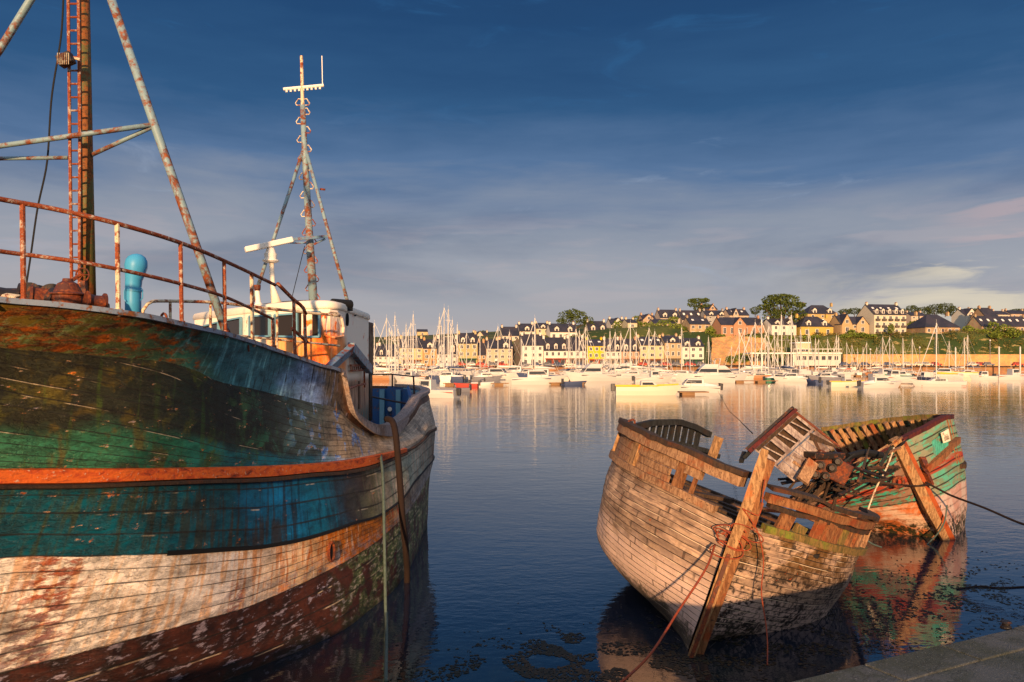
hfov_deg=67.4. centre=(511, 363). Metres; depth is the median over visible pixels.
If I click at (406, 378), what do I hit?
motor boat
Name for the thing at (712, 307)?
house
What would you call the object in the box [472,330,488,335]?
house
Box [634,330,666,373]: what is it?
sailing boat
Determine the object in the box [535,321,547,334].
house
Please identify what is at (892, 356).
sailing boat
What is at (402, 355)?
sailing boat
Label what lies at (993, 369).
quay wall
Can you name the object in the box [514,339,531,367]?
sailing boat
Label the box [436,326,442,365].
sailing boat
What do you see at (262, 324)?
window
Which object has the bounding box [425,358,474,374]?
cabin cruiser
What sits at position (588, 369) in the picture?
side window
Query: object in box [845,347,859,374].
sailing boat
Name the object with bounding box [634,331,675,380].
sailing boat
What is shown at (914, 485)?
mooring rope
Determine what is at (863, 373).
sailing boat
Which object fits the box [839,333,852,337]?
bush
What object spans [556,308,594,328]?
tree
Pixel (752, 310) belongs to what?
tree
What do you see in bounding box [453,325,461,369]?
sailing boat
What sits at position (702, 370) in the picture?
side window
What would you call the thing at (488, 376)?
motor boat
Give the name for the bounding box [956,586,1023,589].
floating rope
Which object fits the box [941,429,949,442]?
warning sign
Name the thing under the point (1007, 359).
retaining wall
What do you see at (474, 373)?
cabin cruiser
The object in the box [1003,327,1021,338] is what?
bush
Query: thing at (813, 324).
house
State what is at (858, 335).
bush
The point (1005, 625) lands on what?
bollard
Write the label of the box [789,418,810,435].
window pane
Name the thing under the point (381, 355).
house
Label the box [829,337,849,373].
sailing boat
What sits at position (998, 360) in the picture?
mooring pile
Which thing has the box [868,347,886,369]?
sailing boat
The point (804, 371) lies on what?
cabin cruiser
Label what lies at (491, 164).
sky
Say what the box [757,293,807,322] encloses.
tree
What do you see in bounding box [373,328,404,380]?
sailing boat
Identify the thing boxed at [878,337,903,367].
sailing boat
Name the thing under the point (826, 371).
motor boat
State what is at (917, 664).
quay edge
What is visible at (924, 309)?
tree
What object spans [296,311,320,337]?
window
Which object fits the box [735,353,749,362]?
bush
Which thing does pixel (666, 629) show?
wire rope
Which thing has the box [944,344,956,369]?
sailing boat
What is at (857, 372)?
sailing boat
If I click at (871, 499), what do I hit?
hanging rope
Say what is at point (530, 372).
side window
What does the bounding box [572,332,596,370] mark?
sailing boat
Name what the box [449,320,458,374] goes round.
sailing boat
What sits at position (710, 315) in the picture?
house
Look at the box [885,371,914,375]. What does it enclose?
motor boat
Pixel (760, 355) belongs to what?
bush
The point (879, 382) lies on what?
motor boat
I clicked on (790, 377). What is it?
motor boat
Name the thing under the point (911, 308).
tree
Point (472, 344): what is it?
house
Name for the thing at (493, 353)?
house
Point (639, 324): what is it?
bush
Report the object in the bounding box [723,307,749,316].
house
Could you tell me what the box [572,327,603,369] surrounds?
sailing boat
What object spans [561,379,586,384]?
motor boat
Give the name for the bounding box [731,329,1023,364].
scrub
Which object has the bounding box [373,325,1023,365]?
hill
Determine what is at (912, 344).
sailing boat
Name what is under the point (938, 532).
hanging rope
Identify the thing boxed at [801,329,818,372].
sailing boat
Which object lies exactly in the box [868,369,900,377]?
cabin cruiser
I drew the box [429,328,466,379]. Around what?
sailing boat
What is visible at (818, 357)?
sailing boat
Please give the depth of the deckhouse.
14.69 m
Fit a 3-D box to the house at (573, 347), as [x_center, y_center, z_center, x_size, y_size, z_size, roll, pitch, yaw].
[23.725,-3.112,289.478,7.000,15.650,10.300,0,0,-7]
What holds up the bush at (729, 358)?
on the hill
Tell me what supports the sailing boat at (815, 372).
on the water
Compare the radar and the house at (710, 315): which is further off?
the house at (710, 315)
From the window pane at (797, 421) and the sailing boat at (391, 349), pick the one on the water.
the sailing boat at (391, 349)
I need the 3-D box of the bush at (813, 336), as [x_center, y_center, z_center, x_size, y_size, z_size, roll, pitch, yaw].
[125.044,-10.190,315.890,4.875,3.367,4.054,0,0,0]
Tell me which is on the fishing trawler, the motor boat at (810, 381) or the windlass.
the windlass
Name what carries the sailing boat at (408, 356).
on the water
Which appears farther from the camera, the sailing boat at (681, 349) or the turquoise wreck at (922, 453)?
the sailing boat at (681, 349)
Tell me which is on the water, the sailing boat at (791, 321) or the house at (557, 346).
the sailing boat at (791, 321)
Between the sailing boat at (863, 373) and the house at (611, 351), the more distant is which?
the house at (611, 351)
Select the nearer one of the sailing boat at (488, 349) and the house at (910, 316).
the sailing boat at (488, 349)
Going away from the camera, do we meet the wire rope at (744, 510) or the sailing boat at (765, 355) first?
the wire rope at (744, 510)
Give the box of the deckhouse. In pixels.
[739,406,839,481]
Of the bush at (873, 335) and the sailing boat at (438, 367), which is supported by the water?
the sailing boat at (438, 367)
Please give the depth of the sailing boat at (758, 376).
167.77 m
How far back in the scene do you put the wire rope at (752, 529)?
9.71 m
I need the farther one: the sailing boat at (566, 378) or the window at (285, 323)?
the sailing boat at (566, 378)
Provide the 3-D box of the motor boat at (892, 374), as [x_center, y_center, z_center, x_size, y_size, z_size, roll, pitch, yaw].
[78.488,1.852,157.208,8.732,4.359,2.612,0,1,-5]
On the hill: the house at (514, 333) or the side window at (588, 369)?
the house at (514, 333)
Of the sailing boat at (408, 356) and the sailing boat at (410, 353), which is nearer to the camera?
the sailing boat at (408, 356)
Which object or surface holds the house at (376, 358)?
on the road
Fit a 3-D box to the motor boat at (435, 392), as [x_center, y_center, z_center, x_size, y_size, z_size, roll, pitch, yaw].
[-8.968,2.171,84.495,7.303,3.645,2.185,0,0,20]
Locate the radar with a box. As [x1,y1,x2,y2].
[244,237,293,302]
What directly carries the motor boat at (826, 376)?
on the water
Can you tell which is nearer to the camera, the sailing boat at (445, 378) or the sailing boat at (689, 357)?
the sailing boat at (445, 378)
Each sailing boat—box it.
[373,314,406,373]
[373,320,392,380]
[373,327,405,380]
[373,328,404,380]
[381,331,411,371]
[388,316,403,380]
[393,323,432,373]
[393,330,426,376]
[400,325,410,374]
[400,335,406,372]
[406,314,419,376]
[419,308,471,380]
[426,313,443,375]
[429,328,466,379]
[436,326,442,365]
[439,310,454,380]
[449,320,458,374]
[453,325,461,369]
[455,330,484,372]
[469,337,493,372]
[478,327,516,372]
[485,343,490,371]
[499,329,525,367]
[510,318,561,376]
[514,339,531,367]
[520,335,542,368]
[555,331,587,373]
[560,330,590,374]
[563,328,573,380]
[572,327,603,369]
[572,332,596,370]
[572,334,594,367]
[601,334,607,370]
[602,332,635,379]
[605,334,614,373]
[608,323,653,375]
[610,333,633,369]
[621,332,649,371]
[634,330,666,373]
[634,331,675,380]
[651,342,670,371]
[662,342,671,372]
[677,328,686,369]
[686,339,693,372]
[705,337,711,363]
[728,330,755,379]
[730,329,759,371]
[736,316,781,379]
[738,322,778,374]
[743,331,767,371]
[751,326,787,374]
[758,337,771,371]
[762,341,776,370]
[763,332,782,372]
[767,313,802,376]
[779,311,803,375]
[795,327,805,368]
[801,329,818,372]
[809,340,828,371]
[811,336,819,374]
[817,339,835,370]
[828,335,850,377]
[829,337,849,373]
[835,343,856,373]
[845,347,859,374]
[855,347,861,374]
[856,343,877,372]
[860,351,868,374]
[867,337,891,372]
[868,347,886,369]
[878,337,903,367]
[884,344,900,368]
[900,339,921,374]
[910,319,966,386]
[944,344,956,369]
[953,338,977,371]
[954,335,984,371]
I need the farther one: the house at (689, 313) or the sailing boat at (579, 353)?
the house at (689, 313)
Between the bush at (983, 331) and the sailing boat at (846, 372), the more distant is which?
the bush at (983, 331)
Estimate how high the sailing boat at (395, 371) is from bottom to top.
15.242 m
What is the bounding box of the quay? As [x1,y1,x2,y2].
[865,646,1023,681]
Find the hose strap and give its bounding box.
[384,416,409,582]
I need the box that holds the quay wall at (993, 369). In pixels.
[373,366,1023,373]
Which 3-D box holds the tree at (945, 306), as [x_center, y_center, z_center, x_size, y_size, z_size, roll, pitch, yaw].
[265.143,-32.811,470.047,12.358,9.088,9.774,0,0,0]
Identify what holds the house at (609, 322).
on the hill
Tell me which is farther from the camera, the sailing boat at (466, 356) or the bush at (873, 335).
the bush at (873, 335)
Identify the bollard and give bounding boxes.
[1000,619,1012,629]
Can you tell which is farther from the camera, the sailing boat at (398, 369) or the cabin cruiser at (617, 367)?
the cabin cruiser at (617, 367)
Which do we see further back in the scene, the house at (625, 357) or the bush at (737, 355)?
the bush at (737, 355)
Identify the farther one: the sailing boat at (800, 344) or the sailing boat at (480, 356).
the sailing boat at (480, 356)
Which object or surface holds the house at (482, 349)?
on the road
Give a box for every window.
[203,321,218,329]
[219,317,242,334]
[248,314,271,336]
[273,313,292,337]
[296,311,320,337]
[323,310,344,338]
[490,369,502,371]
[529,371,545,374]
[586,368,600,370]
[699,369,716,371]
[718,370,731,372]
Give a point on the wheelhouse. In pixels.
(349, 330)
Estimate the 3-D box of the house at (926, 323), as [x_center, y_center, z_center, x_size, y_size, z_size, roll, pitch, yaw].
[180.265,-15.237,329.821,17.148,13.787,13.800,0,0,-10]
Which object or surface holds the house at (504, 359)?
on the road
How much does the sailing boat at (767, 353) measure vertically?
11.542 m
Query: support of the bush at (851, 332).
on the hill
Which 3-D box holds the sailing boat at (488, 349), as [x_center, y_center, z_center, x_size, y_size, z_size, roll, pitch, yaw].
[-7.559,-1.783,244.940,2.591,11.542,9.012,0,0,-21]
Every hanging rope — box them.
[380,454,387,681]
[867,447,894,509]
[927,505,947,543]
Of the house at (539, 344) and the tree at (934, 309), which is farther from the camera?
the tree at (934, 309)
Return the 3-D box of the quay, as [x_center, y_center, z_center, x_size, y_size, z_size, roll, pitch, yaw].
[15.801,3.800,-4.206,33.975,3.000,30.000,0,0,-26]
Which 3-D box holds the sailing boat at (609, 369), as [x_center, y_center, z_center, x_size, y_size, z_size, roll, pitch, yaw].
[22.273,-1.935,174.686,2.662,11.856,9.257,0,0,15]
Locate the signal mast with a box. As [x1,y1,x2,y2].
[254,55,348,301]
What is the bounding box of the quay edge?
[793,625,1023,681]
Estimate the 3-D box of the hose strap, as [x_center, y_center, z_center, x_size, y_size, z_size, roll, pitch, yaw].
[-1.884,2.400,13.071,0.426,2.964,0.840,0,0,-22]
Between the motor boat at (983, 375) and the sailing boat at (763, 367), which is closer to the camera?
the motor boat at (983, 375)
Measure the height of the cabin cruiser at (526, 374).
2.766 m
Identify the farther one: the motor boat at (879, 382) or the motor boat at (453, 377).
the motor boat at (453, 377)
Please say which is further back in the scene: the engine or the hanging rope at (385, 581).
the engine
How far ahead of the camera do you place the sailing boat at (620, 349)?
244.98 m
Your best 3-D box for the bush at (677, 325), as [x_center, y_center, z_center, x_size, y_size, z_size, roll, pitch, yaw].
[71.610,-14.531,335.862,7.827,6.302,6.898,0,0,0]
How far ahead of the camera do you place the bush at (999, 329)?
317.20 m
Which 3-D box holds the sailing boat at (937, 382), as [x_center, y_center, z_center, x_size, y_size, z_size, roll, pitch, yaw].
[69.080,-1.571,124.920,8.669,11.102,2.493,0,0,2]
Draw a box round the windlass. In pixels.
[0,278,109,307]
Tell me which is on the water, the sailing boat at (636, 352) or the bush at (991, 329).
the sailing boat at (636, 352)
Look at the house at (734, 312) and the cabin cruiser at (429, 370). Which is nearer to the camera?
the cabin cruiser at (429, 370)
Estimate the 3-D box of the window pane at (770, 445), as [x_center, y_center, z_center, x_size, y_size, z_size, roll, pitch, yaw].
[5.007,1.697,14.728,0.521,0.419,0.118,0,0,0]
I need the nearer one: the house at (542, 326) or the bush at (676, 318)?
the house at (542, 326)
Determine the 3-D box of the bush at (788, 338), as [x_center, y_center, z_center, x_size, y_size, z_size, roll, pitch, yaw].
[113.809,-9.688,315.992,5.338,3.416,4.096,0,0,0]
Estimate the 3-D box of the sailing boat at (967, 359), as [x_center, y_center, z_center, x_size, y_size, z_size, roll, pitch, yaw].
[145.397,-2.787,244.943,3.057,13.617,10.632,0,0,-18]
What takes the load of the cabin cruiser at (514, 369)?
on the water
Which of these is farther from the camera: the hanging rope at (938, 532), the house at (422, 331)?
the house at (422, 331)
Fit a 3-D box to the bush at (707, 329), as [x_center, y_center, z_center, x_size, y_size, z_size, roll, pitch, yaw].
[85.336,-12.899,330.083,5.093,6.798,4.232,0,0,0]
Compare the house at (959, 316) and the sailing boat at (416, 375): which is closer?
the sailing boat at (416, 375)
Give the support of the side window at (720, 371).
in the cabin cruiser at (723, 370)
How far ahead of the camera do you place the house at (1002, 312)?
421.78 m
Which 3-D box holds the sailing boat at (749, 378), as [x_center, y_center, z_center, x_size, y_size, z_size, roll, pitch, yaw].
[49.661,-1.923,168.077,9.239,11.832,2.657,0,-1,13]
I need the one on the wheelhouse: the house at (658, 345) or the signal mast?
the signal mast
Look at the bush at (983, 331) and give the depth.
318.99 m
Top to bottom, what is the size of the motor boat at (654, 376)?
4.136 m
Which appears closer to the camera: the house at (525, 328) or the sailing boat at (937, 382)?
the sailing boat at (937, 382)
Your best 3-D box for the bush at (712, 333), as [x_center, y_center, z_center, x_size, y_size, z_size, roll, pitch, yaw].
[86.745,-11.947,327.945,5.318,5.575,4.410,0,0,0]
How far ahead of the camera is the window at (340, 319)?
12.29 m
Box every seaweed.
[388,531,1023,681]
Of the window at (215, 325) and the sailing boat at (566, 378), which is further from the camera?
the sailing boat at (566, 378)
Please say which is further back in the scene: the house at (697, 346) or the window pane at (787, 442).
the house at (697, 346)
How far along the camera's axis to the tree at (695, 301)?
383.99 m
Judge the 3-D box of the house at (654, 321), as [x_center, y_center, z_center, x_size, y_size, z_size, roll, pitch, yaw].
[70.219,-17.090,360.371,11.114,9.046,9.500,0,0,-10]
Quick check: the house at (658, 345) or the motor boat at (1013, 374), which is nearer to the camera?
the motor boat at (1013, 374)
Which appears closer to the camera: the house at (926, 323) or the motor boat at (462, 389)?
the motor boat at (462, 389)
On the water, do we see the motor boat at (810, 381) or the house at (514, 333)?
the motor boat at (810, 381)
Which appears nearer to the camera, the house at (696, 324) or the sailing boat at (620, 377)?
the sailing boat at (620, 377)
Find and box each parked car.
[966,362,978,365]
[982,362,994,365]
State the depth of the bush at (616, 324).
349.57 m
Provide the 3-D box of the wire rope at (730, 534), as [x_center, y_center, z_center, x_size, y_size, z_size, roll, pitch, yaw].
[2.762,2.253,9.823,0.105,0.261,0.379,0,0,-42]
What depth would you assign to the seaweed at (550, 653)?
10.14 m
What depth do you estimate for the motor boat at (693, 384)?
98.33 m
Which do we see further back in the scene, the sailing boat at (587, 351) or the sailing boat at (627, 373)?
the sailing boat at (627, 373)
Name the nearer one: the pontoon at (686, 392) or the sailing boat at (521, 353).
the pontoon at (686, 392)
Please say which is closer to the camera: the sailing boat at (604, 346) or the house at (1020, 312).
the sailing boat at (604, 346)
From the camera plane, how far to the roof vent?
13.36 m
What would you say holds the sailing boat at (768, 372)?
on the water
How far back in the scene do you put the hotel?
323.78 m
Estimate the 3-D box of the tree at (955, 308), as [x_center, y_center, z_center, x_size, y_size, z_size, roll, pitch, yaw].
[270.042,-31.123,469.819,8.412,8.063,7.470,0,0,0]
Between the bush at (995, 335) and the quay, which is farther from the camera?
the bush at (995, 335)
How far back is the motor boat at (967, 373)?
206.16 m
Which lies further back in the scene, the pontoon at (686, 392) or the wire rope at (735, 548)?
the pontoon at (686, 392)
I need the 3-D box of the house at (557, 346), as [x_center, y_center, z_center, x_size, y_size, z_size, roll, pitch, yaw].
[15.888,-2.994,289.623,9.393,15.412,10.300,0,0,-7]
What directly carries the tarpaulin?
on the turquoise wreck at (922, 453)
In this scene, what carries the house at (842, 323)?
on the hill
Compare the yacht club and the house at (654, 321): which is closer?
the yacht club
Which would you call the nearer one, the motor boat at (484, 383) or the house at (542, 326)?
the motor boat at (484, 383)
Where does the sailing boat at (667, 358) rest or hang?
on the water
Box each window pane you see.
[763,441,784,460]
[775,429,797,447]
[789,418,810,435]
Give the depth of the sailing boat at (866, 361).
244.88 m
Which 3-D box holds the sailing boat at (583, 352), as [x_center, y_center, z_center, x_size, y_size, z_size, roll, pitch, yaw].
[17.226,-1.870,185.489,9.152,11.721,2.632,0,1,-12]
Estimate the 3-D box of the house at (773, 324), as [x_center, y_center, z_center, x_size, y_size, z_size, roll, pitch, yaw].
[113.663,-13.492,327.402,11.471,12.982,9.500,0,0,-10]
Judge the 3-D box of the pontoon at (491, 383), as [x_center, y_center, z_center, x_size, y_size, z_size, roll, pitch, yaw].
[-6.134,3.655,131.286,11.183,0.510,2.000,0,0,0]
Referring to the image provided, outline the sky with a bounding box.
[0,0,1023,336]
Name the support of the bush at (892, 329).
on the hill
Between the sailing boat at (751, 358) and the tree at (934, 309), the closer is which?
the sailing boat at (751, 358)
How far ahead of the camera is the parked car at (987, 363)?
276.89 m
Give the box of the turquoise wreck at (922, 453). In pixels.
[778,414,966,540]
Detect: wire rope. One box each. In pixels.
[620,544,715,681]
[709,542,743,558]
[713,524,746,534]
[715,528,742,550]
[716,530,751,550]
[722,531,748,544]
[731,523,763,543]
[742,479,767,665]
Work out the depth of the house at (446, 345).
287.50 m
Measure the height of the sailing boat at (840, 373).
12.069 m
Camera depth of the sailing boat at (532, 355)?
244.90 m
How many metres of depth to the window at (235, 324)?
13.74 m
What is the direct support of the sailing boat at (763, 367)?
on the water
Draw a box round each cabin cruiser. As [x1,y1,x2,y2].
[418,362,440,372]
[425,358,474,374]
[463,369,480,376]
[477,368,519,379]
[504,366,521,372]
[512,370,565,384]
[517,369,554,376]
[565,359,615,380]
[602,361,626,373]
[603,359,641,371]
[662,370,687,379]
[676,359,734,382]
[710,361,748,379]
[786,369,816,378]
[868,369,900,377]
[921,368,963,377]
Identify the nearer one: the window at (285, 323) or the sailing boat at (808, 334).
the window at (285, 323)
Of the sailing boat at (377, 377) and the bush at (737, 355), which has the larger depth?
the bush at (737, 355)
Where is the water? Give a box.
[223,374,1023,681]
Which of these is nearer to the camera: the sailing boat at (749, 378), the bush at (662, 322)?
the sailing boat at (749, 378)
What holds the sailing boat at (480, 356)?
on the water
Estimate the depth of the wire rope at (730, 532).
9.77 m
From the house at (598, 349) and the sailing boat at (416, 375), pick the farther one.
the house at (598, 349)
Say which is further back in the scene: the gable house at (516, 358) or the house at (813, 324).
the house at (813, 324)
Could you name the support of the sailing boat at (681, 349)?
on the water
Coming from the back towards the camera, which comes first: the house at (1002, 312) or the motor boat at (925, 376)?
the house at (1002, 312)
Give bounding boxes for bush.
[612,320,622,327]
[637,321,648,326]
[657,320,672,325]
[668,316,678,321]
[668,323,683,328]
[705,325,713,334]
[709,329,716,336]
[725,355,737,362]
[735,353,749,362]
[754,350,766,359]
[782,336,793,340]
[810,335,821,338]
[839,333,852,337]
[847,329,855,334]
[854,332,868,338]
[867,334,876,337]
[887,324,894,335]
[962,325,974,330]
[978,328,988,333]
[986,321,1000,331]
[988,331,1003,339]
[995,324,1012,335]
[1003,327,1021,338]
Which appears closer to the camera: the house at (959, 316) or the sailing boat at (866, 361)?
the sailing boat at (866, 361)
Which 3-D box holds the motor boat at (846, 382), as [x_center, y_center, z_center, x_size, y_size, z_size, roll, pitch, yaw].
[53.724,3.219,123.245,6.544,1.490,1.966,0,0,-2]
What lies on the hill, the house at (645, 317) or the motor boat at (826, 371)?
the house at (645, 317)
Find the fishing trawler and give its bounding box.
[0,0,436,681]
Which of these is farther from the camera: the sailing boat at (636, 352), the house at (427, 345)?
the house at (427, 345)
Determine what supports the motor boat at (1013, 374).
on the water
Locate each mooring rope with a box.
[900,483,929,486]
[925,481,1023,524]
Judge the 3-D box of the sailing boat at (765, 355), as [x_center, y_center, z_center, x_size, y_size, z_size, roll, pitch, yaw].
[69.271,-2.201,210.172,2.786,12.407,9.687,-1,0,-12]
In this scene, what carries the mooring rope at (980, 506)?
attached to the turquoise wreck at (922, 453)
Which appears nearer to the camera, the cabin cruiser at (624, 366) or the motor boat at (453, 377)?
the motor boat at (453, 377)
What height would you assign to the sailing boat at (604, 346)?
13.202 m
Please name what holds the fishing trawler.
on the water
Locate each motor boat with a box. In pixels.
[394,371,428,381]
[409,366,460,397]
[428,372,465,380]
[439,384,471,391]
[454,381,480,386]
[468,380,493,385]
[471,373,501,379]
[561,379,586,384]
[611,381,681,394]
[632,371,672,381]
[664,379,722,392]
[763,374,782,379]
[773,373,808,381]
[806,377,822,383]
[809,373,840,380]
[819,370,832,372]
[826,378,864,386]
[857,377,901,387]
[875,370,915,381]
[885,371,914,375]
[916,372,937,379]
[951,370,978,376]
[969,371,997,379]
[992,369,1023,379]
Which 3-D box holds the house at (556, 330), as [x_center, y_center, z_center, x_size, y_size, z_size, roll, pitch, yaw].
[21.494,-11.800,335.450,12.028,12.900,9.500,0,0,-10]
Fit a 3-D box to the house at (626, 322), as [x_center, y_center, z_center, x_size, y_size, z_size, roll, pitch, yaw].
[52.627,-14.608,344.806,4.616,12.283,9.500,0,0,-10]
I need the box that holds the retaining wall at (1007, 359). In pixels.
[842,354,1023,365]
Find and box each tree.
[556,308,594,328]
[687,298,710,310]
[749,307,760,316]
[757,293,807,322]
[838,309,851,313]
[846,307,860,316]
[904,305,918,311]
[913,307,933,314]
[926,304,944,313]
[935,302,954,316]
[946,306,956,315]
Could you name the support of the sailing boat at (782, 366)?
on the water
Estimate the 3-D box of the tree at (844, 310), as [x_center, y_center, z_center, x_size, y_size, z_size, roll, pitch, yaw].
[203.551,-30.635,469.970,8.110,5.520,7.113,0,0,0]
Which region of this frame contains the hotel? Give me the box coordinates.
[856,302,906,333]
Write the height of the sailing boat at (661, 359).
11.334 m
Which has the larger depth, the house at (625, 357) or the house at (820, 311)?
the house at (820, 311)
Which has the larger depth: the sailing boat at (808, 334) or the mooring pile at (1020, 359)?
the mooring pile at (1020, 359)
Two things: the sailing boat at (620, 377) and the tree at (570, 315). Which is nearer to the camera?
the sailing boat at (620, 377)
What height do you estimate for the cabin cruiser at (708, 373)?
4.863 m
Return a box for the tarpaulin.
[846,449,884,459]
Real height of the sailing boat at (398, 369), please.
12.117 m
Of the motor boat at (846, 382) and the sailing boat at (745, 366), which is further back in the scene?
the sailing boat at (745, 366)
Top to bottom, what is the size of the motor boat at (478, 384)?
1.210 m
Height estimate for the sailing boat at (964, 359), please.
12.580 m
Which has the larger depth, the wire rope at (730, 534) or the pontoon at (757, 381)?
the pontoon at (757, 381)
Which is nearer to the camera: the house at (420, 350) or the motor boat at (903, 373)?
the motor boat at (903, 373)
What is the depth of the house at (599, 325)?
342.90 m
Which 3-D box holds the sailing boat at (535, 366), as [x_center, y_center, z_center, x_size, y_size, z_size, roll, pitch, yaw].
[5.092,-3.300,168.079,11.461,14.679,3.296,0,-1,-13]
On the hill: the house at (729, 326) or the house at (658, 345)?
the house at (729, 326)
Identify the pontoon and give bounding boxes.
[443,383,508,384]
[549,382,585,384]
[677,391,708,394]
[735,380,777,382]
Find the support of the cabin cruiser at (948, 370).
on the water
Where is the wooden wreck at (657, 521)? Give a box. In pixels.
[596,417,879,657]
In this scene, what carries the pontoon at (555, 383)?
on the water
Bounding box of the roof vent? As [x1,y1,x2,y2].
[254,285,261,304]
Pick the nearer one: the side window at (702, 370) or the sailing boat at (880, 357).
the side window at (702, 370)
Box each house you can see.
[373,342,377,362]
[377,342,397,365]
[399,335,422,365]
[416,329,427,335]
[423,337,436,365]
[436,334,456,365]
[458,330,477,365]
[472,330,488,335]
[478,338,485,365]
[485,337,498,365]
[498,336,512,365]
[499,324,518,340]
[513,337,520,365]
[517,321,533,337]
[519,331,543,365]
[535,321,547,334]
[542,335,567,365]
[545,321,576,336]
[565,334,586,365]
[583,319,606,330]
[584,337,605,363]
[602,336,621,365]
[606,316,622,327]
[619,336,639,365]
[621,317,637,327]
[636,312,655,325]
[637,334,663,365]
[647,317,675,325]
[654,307,680,324]
[660,333,680,365]
[678,308,700,323]
[678,335,704,365]
[682,315,710,331]
[700,303,717,311]
[700,308,723,327]
[712,315,763,336]
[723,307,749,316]
[763,316,796,334]
[795,313,833,335]
[797,302,837,322]
[829,312,852,334]
[849,316,868,333]
[905,310,924,326]
[906,311,960,333]
[951,307,974,328]
[965,314,1023,331]
[970,305,997,317]
[992,309,1009,315]
[1004,308,1023,315]
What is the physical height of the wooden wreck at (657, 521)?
3.448 m
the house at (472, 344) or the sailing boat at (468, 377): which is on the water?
the sailing boat at (468, 377)
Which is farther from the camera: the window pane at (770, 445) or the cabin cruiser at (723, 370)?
the cabin cruiser at (723, 370)
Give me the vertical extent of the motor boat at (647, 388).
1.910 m
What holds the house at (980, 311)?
on the hill
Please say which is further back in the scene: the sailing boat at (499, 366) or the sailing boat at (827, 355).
the sailing boat at (827, 355)
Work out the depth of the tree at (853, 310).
469.11 m
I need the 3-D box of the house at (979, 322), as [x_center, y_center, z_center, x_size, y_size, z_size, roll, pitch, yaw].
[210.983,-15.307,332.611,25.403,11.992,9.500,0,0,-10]
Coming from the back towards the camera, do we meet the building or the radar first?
the building
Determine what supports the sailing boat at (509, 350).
on the water
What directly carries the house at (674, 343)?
on the road
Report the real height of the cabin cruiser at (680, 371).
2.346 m
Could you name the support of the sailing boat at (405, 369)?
on the water
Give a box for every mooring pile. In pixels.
[998,347,999,373]
[1019,347,1020,373]
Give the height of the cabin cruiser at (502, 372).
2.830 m
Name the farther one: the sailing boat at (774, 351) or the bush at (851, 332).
the bush at (851, 332)
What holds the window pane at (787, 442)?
in the deckhouse
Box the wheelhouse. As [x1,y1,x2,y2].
[193,299,372,420]
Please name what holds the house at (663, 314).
on the hill
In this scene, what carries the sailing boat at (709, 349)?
on the water
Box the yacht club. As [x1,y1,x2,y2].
[746,349,841,365]
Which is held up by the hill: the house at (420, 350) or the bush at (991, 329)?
the bush at (991, 329)
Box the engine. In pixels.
[796,449,853,485]
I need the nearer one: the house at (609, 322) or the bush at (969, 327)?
the bush at (969, 327)
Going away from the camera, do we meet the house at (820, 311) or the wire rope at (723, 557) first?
the wire rope at (723, 557)
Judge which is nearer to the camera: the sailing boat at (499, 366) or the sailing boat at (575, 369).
the sailing boat at (575, 369)
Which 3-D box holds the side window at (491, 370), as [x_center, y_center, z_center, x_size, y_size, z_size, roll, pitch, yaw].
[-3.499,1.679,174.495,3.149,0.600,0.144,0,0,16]
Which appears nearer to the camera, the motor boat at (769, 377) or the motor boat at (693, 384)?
the motor boat at (693, 384)
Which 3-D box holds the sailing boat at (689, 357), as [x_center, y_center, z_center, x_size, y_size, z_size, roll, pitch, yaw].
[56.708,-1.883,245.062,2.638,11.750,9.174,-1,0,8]
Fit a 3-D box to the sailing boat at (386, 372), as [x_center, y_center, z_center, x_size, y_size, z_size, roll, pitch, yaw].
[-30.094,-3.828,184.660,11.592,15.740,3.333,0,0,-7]
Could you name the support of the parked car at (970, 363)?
on the road
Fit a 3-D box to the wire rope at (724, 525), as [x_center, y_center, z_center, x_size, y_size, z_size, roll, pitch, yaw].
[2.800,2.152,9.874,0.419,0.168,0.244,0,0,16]
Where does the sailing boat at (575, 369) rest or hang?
on the water
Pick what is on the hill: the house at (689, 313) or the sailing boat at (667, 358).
the house at (689, 313)
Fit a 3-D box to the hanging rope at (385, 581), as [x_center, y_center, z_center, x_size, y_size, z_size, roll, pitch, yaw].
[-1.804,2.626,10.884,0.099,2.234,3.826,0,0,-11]
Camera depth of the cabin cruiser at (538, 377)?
134.92 m
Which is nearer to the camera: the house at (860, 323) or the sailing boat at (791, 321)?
the sailing boat at (791, 321)
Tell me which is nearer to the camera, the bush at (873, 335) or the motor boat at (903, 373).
the motor boat at (903, 373)
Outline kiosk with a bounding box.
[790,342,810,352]
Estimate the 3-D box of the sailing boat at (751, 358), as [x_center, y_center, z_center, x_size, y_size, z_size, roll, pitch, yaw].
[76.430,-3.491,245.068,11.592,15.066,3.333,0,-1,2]
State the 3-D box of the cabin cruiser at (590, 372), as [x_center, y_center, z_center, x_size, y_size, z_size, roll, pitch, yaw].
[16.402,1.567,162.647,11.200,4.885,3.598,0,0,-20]

